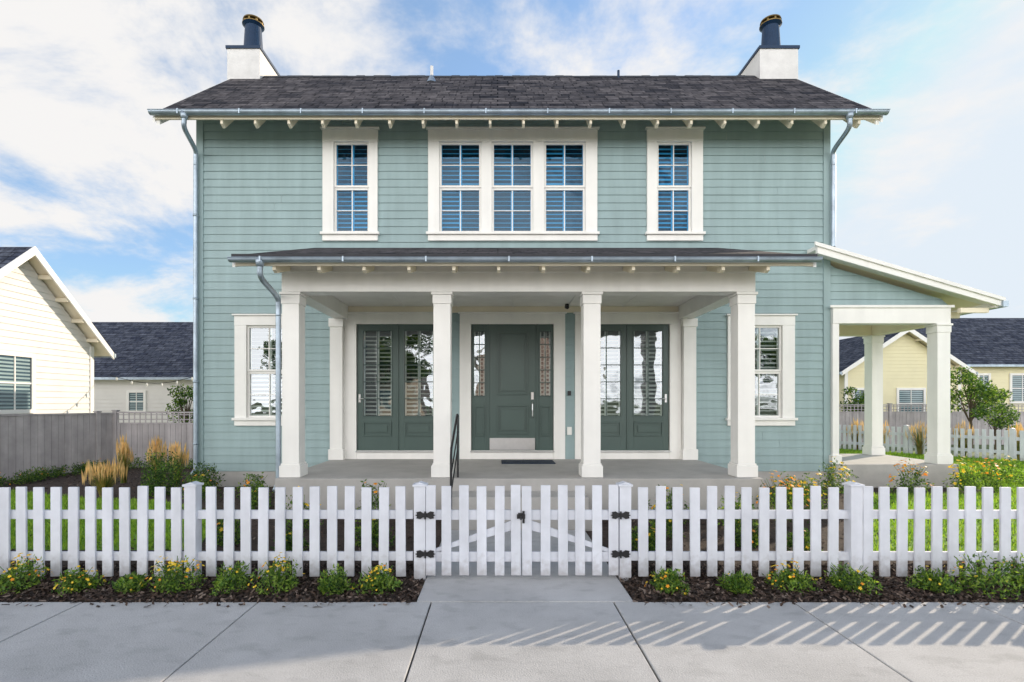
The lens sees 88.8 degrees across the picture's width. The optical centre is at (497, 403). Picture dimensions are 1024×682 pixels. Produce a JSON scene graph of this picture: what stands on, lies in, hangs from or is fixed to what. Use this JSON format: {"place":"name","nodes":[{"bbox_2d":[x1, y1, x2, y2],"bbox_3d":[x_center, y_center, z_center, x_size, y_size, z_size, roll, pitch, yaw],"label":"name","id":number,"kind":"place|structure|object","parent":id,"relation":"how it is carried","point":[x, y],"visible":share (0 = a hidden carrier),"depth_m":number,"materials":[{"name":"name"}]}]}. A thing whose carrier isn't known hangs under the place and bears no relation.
{"place":"outdoors","nodes":[
{"label":"outdoors","id":0,"kind":"place"},
{"bbox_2d":[10,488,205,549],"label":"lawn","id":1,"kind":"structure","parent":0,"point":[133,531],"depth_m":6.67,"materials":[{"name":"green plant"}]},
{"bbox_2d":[92,322,192,422],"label":"cream house","id":2,"kind":"structure","parent":0,"point":[151,353],"depth_m":22.31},
{"bbox_2d":[110,375,192,386],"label":"string lights","id":3,"kind":"object","parent":2,"relation":"attached to","point":[116,378],"visible":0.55,"depth_m":15.59,"materials":[{"name":"white metal"}]},
{"bbox_2d":[0,602,1023,681],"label":"sidewalk","id":4,"kind":"structure","parent":0,"point":[510,642],"depth_m":3.50,"materials":[{"name":"concrete"}]},
{"bbox_2d":[0,0,1023,339],"label":"sky","id":5,"kind":"structure","parent":0,"point":[103,191],"materials":[{"name":"blue"}]},
{"bbox_2d":[417,530,632,604],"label":"garden path","id":6,"kind":"structure","parent":0,"point":[535,586],"depth_m":4.62,"materials":[{"name":"concrete"}]},
{"bbox_2d":[275,454,958,530],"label":"porch floor and steps","id":7,"kind":"structure","parent":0,"point":[874,471],"depth_m":7.71,"materials":[{"name":"grey concrete"}]},
{"bbox_2d":[450,414,458,509],"bbox_3d":[-0.589,0.873,7.170,0.033,1.454,0.932,0,0,1],"label":"handrail","id":8,"kind":"object","parent":7,"relation":"on","point":[451,448],"visible":0.88,"depth_m":7.15,"materials":[{"name":"black metal"}]},
{"bbox_2d":[501,460,555,463],"bbox_3d":[0.550,1.068,9.550,0.960,0.020,0.540,0,0,0],"label":"doormat","id":9,"kind":"object","parent":7,"relation":"on","point":[527,462],"visible":1,"depth_m":9.38,"materials":[{"name":"black rubber"}]},
{"bbox_2d":[279,266,954,476],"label":"porch columns and beams","id":10,"kind":"structure","parent":7,"relation":"on","point":[689,291],"depth_m":7.64,"materials":[{"name":"white wood"}]},
{"bbox_2d":[416,445,1003,601],"bbox_3d":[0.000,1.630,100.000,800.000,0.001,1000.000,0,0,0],"label":"ground","id":11,"kind":"structure","parent":0,"point":[980,453],"depth_m":18.07,"materials":[{"name":"green plant"}]},
{"bbox_2d":[0,261,93,413],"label":"walls","id":12,"kind":"structure","parent":11,"relation":"on","point":[46,357],"depth_m":13.42,"materials":[{"name":"beige"}]},
{"bbox_2d":[0,246,115,358],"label":"eaves","id":13,"kind":"object","parent":12,"relation":"attached to","point":[45,272],"visible":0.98,"depth_m":13.92,"materials":[{"name":"wood"}]},
{"bbox_2d":[0,247,31,268],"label":"roof","id":14,"kind":"structure","parent":13,"relation":"on","point":[8,255],"depth_m":12.65,"materials":[{"name":"grey"}]},
{"bbox_2d":[111,410,192,466],"bbox_3d":[-7.832,0.892,13.270,3.865,1.455,0.130,0,0,0],"label":"privacy fence","id":15,"kind":"object","parent":11,"relation":"on","point":[140,435],"visible":0.45,"depth_m":13.25,"materials":[{"name":"grey wood"}]},
{"bbox_2d":[165,384,192,422],"bbox_3d":[-8.616,0.527,14.429,0.912,2.194,1.139,0,0,-39],"label":"tree","id":16,"kind":"object","parent":11,"relation":"on","point":[184,399],"visible":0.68,"depth_m":14.26,"materials":[{"name":"green plant"}]},
{"bbox_2d":[0,467,1023,607],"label":"mulch bed","id":17,"kind":"object","parent":11,"relation":"on","point":[703,587],"visible":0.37,"depth_m":4.62,"materials":[{"name":"brown soil"}]},
{"bbox_2d":[0,472,11,486],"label":"hedge","id":18,"kind":"object","parent":17,"relation":"on","point":[2,479],"visible":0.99,"depth_m":10.15,"materials":[{"name":"green plant"}]},
{"bbox_2d":[9,470,35,484],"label":"hedge","id":19,"kind":"object","parent":17,"relation":"on","point":[26,474],"visible":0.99,"depth_m":10.46,"materials":[{"name":"green plant"}]},
{"bbox_2d":[0,553,51,593],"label":"flowering plant","id":20,"kind":"object","parent":17,"relation":"on","point":[15,581],"visible":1,"depth_m":4.49,"materials":[{"name":"green plant"}]},
{"bbox_2d":[24,466,47,481],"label":"hedge","id":21,"kind":"object","parent":17,"relation":"on","point":[39,478],"visible":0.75,"depth_m":10.84,"materials":[{"name":"green plant"}]},
{"bbox_2d":[32,467,58,477],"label":"hedge","id":22,"kind":"object","parent":17,"relation":"on","point":[49,474],"visible":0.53,"depth_m":11.22,"materials":[{"name":"green plant"}]},
{"bbox_2d":[0,411,112,480],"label":"privacy fence","id":23,"kind":"object","parent":17,"relation":"on","point":[30,441],"visible":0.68,"depth_m":11.86,"materials":[{"name":"grey wood"}]},
{"bbox_2d":[47,464,70,476],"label":"hedge","id":24,"kind":"object","parent":17,"relation":"on","point":[60,470],"visible":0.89,"depth_m":11.55,"materials":[{"name":"green plant"}]},
{"bbox_2d":[71,462,87,474],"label":"hedge","id":25,"kind":"object","parent":17,"relation":"on","point":[77,469],"visible":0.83,"depth_m":11.88,"materials":[{"name":"green plant"}]},
{"bbox_2d":[51,565,109,596],"bbox_3d":[-3.599,1.512,4.499,0.363,0.251,0.365,0,0,0],"label":"flowering plant","id":26,"kind":"object","parent":17,"relation":"on","point":[78,580],"visible":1,"depth_m":4.48,"materials":[{"name":"green plant"}]},
{"bbox_2d":[92,458,110,469],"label":"hedge","id":27,"kind":"object","parent":17,"relation":"on","point":[105,461],"visible":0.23,"depth_m":12.62,"materials":[{"name":"green plant"}]},
{"bbox_2d":[81,456,127,495],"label":"ornamental grass","id":28,"kind":"object","parent":17,"relation":"on","point":[104,479],"depth_m":8.90,"materials":[{"name":"beige plant"}]},
{"bbox_2d":[114,434,133,482],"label":"ornamental grass","id":29,"kind":"object","parent":17,"relation":"on","point":[124,452],"depth_m":10.46,"materials":[{"name":"beige plant"}]},
{"bbox_2d":[111,570,147,593],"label":"flowering plant","id":30,"kind":"object","parent":17,"relation":"on","point":[135,582],"visible":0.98,"depth_m":4.45,"materials":[{"name":"green plant"}]},
{"bbox_2d":[126,454,142,468],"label":"hedge","id":31,"kind":"object","parent":17,"relation":"on","point":[135,466],"visible":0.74,"depth_m":12.90,"materials":[{"name":"green plant"}]},
{"bbox_2d":[146,436,166,481],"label":"ornamental grass","id":32,"kind":"object","parent":17,"relation":"on","point":[157,447],"depth_m":10.48,"materials":[{"name":"beige plant"}]},
{"bbox_2d":[137,447,187,496],"bbox_3d":[-5.908,1.208,9.294,0.772,0.897,0.846,0,0,0],"label":"dark shrub","id":33,"kind":"object","parent":17,"relation":"on","point":[159,482],"visible":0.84,"depth_m":9.15,"materials":[{"name":"green plant"}]},
{"bbox_2d":[142,555,206,594],"bbox_3d":[-2.767,1.465,4.499,0.392,0.318,0.485,0,0,36],"label":"flowering plant","id":34,"kind":"object","parent":17,"relation":"on","point":[174,579],"visible":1,"depth_m":4.45,"materials":[{"name":"green plant"}]},
{"bbox_2d":[165,441,188,483],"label":"ornamental grass","id":35,"kind":"object","parent":17,"relation":"on","point":[179,453],"depth_m":10.39,"materials":[{"name":"beige plant"}]},
{"bbox_2d":[182,457,192,469],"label":"hedge","id":36,"kind":"object","parent":17,"relation":"on","point":[190,461],"visible":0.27,"depth_m":12.81,"materials":[{"name":"green plant"}]},
{"bbox_2d":[181,471,221,501],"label":"garden shrub","id":37,"kind":"object","parent":17,"relation":"on","point":[203,488],"visible":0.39,"depth_m":8.69,"materials":[{"name":"green plant"}]},
{"bbox_2d":[189,461,225,488],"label":"dark shrub","id":38,"kind":"object","parent":17,"relation":"on","point":[197,471],"visible":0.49,"depth_m":9.61,"materials":[{"name":"green plant"}]},
{"bbox_2d":[0,481,427,580],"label":"picket fence","id":39,"kind":"object","parent":17,"relation":"on","point":[192,514],"visible":0.81,"depth_m":4.78,"materials":[{"name":"white paint"}]},
{"bbox_2d":[217,519,240,546],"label":"garden shrub","id":40,"kind":"object","parent":17,"relation":"on","point":[220,529],"visible":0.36,"depth_m":5.95,"materials":[{"name":"green plant"}]},
{"bbox_2d":[209,560,251,595],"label":"flowering plant","id":41,"kind":"object","parent":17,"relation":"on","point":[226,579],"visible":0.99,"depth_m":4.49,"materials":[{"name":"green plant"}]},
{"bbox_2d":[235,472,272,497],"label":"garden shrub","id":42,"kind":"object","parent":17,"relation":"on","point":[254,484],"visible":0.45,"depth_m":8.87,"materials":[{"name":"green plant"}]},
{"bbox_2d":[251,477,271,509],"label":"garden shrub","id":43,"kind":"object","parent":17,"relation":"on","point":[254,501],"visible":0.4,"depth_m":7.94,"materials":[{"name":"green plant"}]},
{"bbox_2d":[248,552,304,596],"bbox_3d":[-1.933,1.462,4.503,0.436,0.322,0.466,0,0,0],"label":"flowering plant","id":44,"kind":"object","parent":17,"relation":"on","point":[277,577],"visible":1,"depth_m":4.48,"materials":[{"name":"green plant"}]},
{"bbox_2d":[271,530,309,550],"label":"garden shrub","id":45,"kind":"object","parent":17,"relation":"on","point":[289,539],"visible":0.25,"depth_m":5.55,"materials":[{"name":"green plant"}]},
{"bbox_2d":[286,486,323,531],"bbox_3d":[-2.545,1.355,6.686,0.578,0.578,0.614,0,0,-32],"label":"garden shrub","id":46,"kind":"object","parent":17,"relation":"on","point":[304,520],"visible":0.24,"depth_m":6.66,"materials":[{"name":"green plant"}]},
{"bbox_2d":[317,563,354,595],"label":"flowering plant","id":47,"kind":"object","parent":17,"relation":"on","point":[333,582],"visible":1,"depth_m":4.43,"materials":[{"name":"green plant"}]},
{"bbox_2d":[355,479,390,525],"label":"garden shrub","id":48,"kind":"object","parent":17,"relation":"on","point":[375,491],"visible":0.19,"depth_m":6.84,"materials":[{"name":"green plant"}]},
{"bbox_2d":[355,519,395,548],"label":"garden shrub","id":49,"kind":"object","parent":17,"relation":"on","point":[375,533],"visible":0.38,"depth_m":5.83,"materials":[{"name":"green plant"}]},
{"bbox_2d":[352,563,402,594],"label":"flowering plant","id":50,"kind":"object","parent":17,"relation":"on","point":[380,578],"visible":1,"depth_m":4.45,"materials":[{"name":"green plant"}]},
{"bbox_2d":[631,526,666,550],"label":"garden shrub","id":51,"kind":"object","parent":17,"relation":"on","point":[651,542],"visible":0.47,"depth_m":5.66,"materials":[{"name":"green plant"}]},
{"bbox_2d":[648,503,684,539],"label":"garden shrub","id":52,"kind":"object","parent":17,"relation":"on","point":[668,526],"visible":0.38,"depth_m":6.24,"materials":[{"name":"green plant"}]},
{"bbox_2d":[645,566,689,594],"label":"flowering plant","id":53,"kind":"object","parent":17,"relation":"on","point":[665,579],"visible":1,"depth_m":4.45,"materials":[{"name":"green plant"}]},
{"bbox_2d":[648,484,688,523],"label":"garden shrub","id":54,"kind":"object","parent":17,"relation":"on","point":[668,499],"visible":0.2,"depth_m":6.99,"materials":[{"name":"green plant"}]},
{"bbox_2d":[715,571,755,593],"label":"flowering plant","id":55,"kind":"object","parent":17,"relation":"on","point":[739,582],"visible":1,"depth_m":4.44,"materials":[{"name":"green plant"}]},
{"bbox_2d":[717,492,758,528],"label":"garden shrub","id":56,"kind":"object","parent":17,"relation":"on","point":[737,506],"visible":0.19,"depth_m":6.78,"materials":[{"name":"green plant"}]},
{"bbox_2d":[735,519,758,548],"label":"garden shrub","id":57,"kind":"object","parent":17,"relation":"on","point":[755,540],"visible":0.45,"depth_m":5.84,"materials":[{"name":"green plant"}]},
{"bbox_2d":[755,470,809,522],"bbox_3d":[3.990,1.284,7.306,0.739,0.684,0.697,0,0,0],"label":"garden shrub","id":58,"kind":"object","parent":17,"relation":"on","point":[789,505],"visible":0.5,"depth_m":7.31,"materials":[{"name":"green plant"}]},
{"bbox_2d":[762,560,822,594],"bbox_3d":[2.555,1.485,4.552,0.461,0.283,0.405,0,0,-20],"label":"flowering plant","id":59,"kind":"object","parent":17,"relation":"on","point":[793,576],"visible":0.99,"depth_m":4.50,"materials":[{"name":"green plant"}]},
{"bbox_2d":[781,474,809,498],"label":"garden shrub","id":60,"kind":"object","parent":17,"relation":"on","point":[782,484],"visible":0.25,"depth_m":8.80,"materials":[{"name":"green plant"}]},
{"bbox_2d":[787,528,823,550],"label":"garden shrub","id":61,"kind":"object","parent":17,"relation":"on","point":[806,542],"visible":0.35,"depth_m":5.66,"materials":[{"name":"green plant"}]},
{"bbox_2d":[786,473,827,509],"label":"garden shrub","id":62,"kind":"object","parent":17,"relation":"on","point":[808,496],"visible":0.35,"depth_m":7.61,"materials":[{"name":"green plant"}]},
{"bbox_2d":[616,481,1023,580],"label":"picket fence","id":63,"kind":"object","parent":17,"relation":"on","point":[858,514],"visible":0.81,"depth_m":4.78,"materials":[{"name":"white paint"}]},
{"bbox_2d":[415,485,630,574],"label":"garden gate","id":64,"kind":"structure","parent":63,"relation":"attached to","point":[545,556],"depth_m":4.76,"materials":[{"name":"white paint"}]},
{"bbox_2d":[815,458,858,492],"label":"garden shrub","id":65,"kind":"object","parent":17,"relation":"on","point":[838,484],"visible":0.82,"depth_m":9.30,"materials":[{"name":"green plant"}]},
{"bbox_2d":[816,562,882,595],"bbox_3d":[3.028,1.498,4.502,0.480,0.268,0.392,0,0,44],"label":"flowering plant","id":66,"kind":"object","parent":17,"relation":"on","point":[841,580],"visible":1,"depth_m":4.48,"materials":[{"name":"green plant"}]},
{"bbox_2d":[886,459,934,493],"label":"garden shrub","id":67,"kind":"object","parent":17,"relation":"on","point":[911,485],"visible":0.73,"depth_m":9.28,"materials":[{"name":"green plant"}]},
{"bbox_2d":[906,565,962,594],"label":"flowering plant","id":68,"kind":"object","parent":17,"relation":"on","point":[928,580],"visible":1,"depth_m":4.48,"materials":[{"name":"green plant"}]},
{"bbox_2d":[942,460,987,493],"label":"garden shrub","id":69,"kind":"object","parent":17,"relation":"on","point":[956,484],"visible":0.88,"depth_m":9.41,"materials":[{"name":"green plant"}]},
{"bbox_2d":[944,550,1023,602],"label":"flowering plant","id":70,"kind":"object","parent":17,"relation":"on","point":[978,575],"visible":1,"depth_m":4.42,"materials":[{"name":"green plant"}]},
{"bbox_2d":[966,458,1005,491],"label":"garden shrub","id":71,"kind":"object","parent":17,"relation":"on","point":[995,483],"visible":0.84,"depth_m":9.66,"materials":[{"name":"green plant"}]},
{"bbox_2d":[988,456,1023,483],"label":"garden shrub","id":72,"kind":"object","parent":17,"relation":"on","point":[1010,470],"visible":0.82,"depth_m":10.36,"materials":[{"name":"green plant"}]},
{"bbox_2d":[1001,553,1023,590],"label":"flowering plant","id":73,"kind":"object","parent":17,"relation":"on","point":[1020,577],"visible":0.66,"depth_m":4.57,"materials":[{"name":"green plant"}]},
{"bbox_2d":[198,471,828,486],"bbox_3d":[0.305,1.470,12.405,12.260,0.300,4.490,0,0,0],"label":"foundation","id":74,"kind":"object","parent":11,"relation":"on","point":[232,478],"depth_m":10.16,"materials":[{"name":"concrete"}]},
{"bbox_2d":[196,120,947,470],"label":"siding walls","id":75,"kind":"structure","parent":11,"relation":"on","point":[766,184],"depth_m":10.15,"materials":[{"name":"teal wood"}]},
{"bbox_2d":[231,127,797,459],"bbox_3d":[0.330,-2.129,10.102,10.921,6.416,0.245,0,0,0],"label":"window trim","id":76,"kind":"structure","parent":75,"relation":"in","point":[343,389],"depth_m":10.11,"materials":[{"name":"white wood"}]},
{"bbox_2d":[357,324,668,449],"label":"doors","id":77,"kind":"structure","parent":76,"relation":"attached to","point":[502,408],"depth_m":10.16,"materials":[{"name":"green wood"}]},
{"bbox_2d":[359,304,666,449],"bbox_3d":[0.292,-0.494,9.986,5.986,2.793,0.350,0,0,0],"label":"door hardware","id":78,"kind":"object","parent":77,"relation":"attached to","point":[512,443],"depth_m":10.13,"materials":[{"name":"metal"}]},
{"bbox_2d":[250,145,777,415],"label":"interior shutters","id":79,"kind":"object","parent":76,"relation":"attached to","point":[259,338],"visible":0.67,"depth_m":10.46,"materials":[{"name":"white wood"}]},
{"bbox_2d":[180,110,853,491],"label":"downspouts","id":80,"kind":"object","parent":75,"relation":"attached to","point":[278,306],"visible":0.88,"depth_m":10.03,"materials":[{"name":"metal"}]},
{"bbox_2d":[153,75,1005,318],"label":"eaves and rafters","id":81,"kind":"object","parent":75,"relation":"attached to","point":[963,299],"visible":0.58,"depth_m":9.45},
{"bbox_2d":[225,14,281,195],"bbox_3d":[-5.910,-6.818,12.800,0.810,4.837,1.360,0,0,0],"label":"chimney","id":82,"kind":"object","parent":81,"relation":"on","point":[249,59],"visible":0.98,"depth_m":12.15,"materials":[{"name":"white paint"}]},
{"bbox_2d":[163,76,871,253],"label":"roof shingles","id":83,"kind":"object","parent":81,"relation":"on","point":[494,92],"visible":0.4,"depth_m":10.57,"materials":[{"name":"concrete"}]},
{"bbox_2d":[427,65,619,80],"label":"roof vents","id":84,"kind":"object","parent":81,"relation":"on","point":[431,77],"visible":0.72,"depth_m":11.97,"materials":[{"name":"white metal"}]},
{"bbox_2d":[147,108,1008,315],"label":"gutters","id":85,"kind":"object","parent":81,"relation":"attached to","point":[486,111],"visible":0.95,"depth_m":9.30,"materials":[{"name":"metal"}]},
{"bbox_2d":[738,14,799,78],"bbox_3d":[6.545,-6.818,12.800,0.940,4.837,1.360,0,0,0],"label":"chimney","id":86,"kind":"object","parent":75,"relation":"on","point":[771,57],"visible":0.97,"depth_m":12.15,"materials":[{"name":"white paint"}]},
{"bbox_2d":[839,387,863,411],"bbox_3d":[14.849,0.451,21.518,1.416,2.345,1.652,0,0,30],"label":"tree","id":87,"kind":"object","parent":11,"relation":"on","point":[856,398],"visible":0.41,"depth_m":21.57,"materials":[{"name":"green plant"}]},
{"bbox_2d":[839,334,960,411],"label":"walls","id":88,"kind":"structure","parent":11,"relation":"on","point":[904,368],"depth_m":23.49,"materials":[{"name":"yellow"}]},
{"bbox_2d":[839,330,977,375],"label":"eaves","id":89,"kind":"object","parent":88,"relation":"on","point":[922,339],"visible":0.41,"depth_m":23.11,"materials":[{"name":"wood"}]},
{"bbox_2d":[839,332,899,371],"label":"roof","id":90,"kind":"structure","parent":89,"relation":"on","point":[851,351],"depth_m":24.73,"materials":[{"name":"grey"}]},
{"bbox_2d":[839,403,1023,444],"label":"privacy fence","id":91,"kind":"object","parent":11,"relation":"on","point":[899,419],"visible":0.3,"depth_m":20.50,"materials":[{"name":"grey wood"}]},
{"bbox_2d":[950,365,1013,448],"bbox_3d":[16.280,0.149,18.010,1.914,2.947,1.802,0,0,0],"label":"tree","id":92,"kind":"object","parent":11,"relation":"on","point":[965,378],"visible":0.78,"depth_m":17.83,"materials":[{"name":"green plant"}]},
{"bbox_2d":[959,387,1011,411],"bbox_3d":[19.541,0.464,20.943,1.570,2.320,1.667,0,0,16],"label":"tree","id":93,"kind":"object","parent":11,"relation":"on","point":[964,396],"visible":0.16,"depth_m":20.85,"materials":[{"name":"green plant"}]},
{"bbox_2d":[969,401,1020,453],"bbox_3d":[15.785,0.765,16.611,1.242,1.715,1.111,0,0,33],"label":"tree","id":94,"kind":"object","parent":11,"relation":"on","point":[981,412],"visible":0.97,"depth_m":16.46,"materials":[{"name":"green plant"}]},
{"bbox_2d":[883,421,890,443],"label":"ornamental grass","id":95,"kind":"object","parent":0,"point":[885,432],"depth_m":17.08,"materials":[{"name":"beige plant"}]},
{"bbox_2d":[839,448,1023,550],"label":"lawn","id":96,"kind":"structure","parent":0,"point":[972,462],"depth_m":8.09,"materials":[{"name":"green plant"}]},
{"bbox_2d":[846,418,863,449],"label":"ornamental grass","id":97,"kind":"object","parent":96,"relation":"on","point":[857,424],"depth_m":17.85,"materials":[{"name":"beige plant"}]},
{"bbox_2d":[905,421,926,454],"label":"ornamental grass","id":98,"kind":"object","parent":96,"relation":"on","point":[919,443],"depth_m":16.15,"materials":[{"name":"beige plant"}]},
{"bbox_2d":[839,425,1023,460],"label":"side yard picket fence","id":99,"kind":"object","parent":96,"relation":"on","point":[1010,438],"visible":0.61,"depth_m":15.37,"materials":[{"name":"white paint"}]},
{"bbox_2d":[953,420,973,456],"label":"ornamental grass","id":100,"kind":"object","parent":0,"point":[962,424],"depth_m":15.58,"materials":[{"name":"beige plant"}]},
{"bbox_2d":[915,318,1023,411],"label":"yellow house","id":101,"kind":"structure","parent":0,"point":[992,349],"depth_m":25.16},
{"bbox_2d":[1007,421,1023,459],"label":"ornamental grass","id":102,"kind":"object","parent":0,"point":[1018,442],"depth_m":14.59,"materials":[{"name":"beige plant"}]}
]}

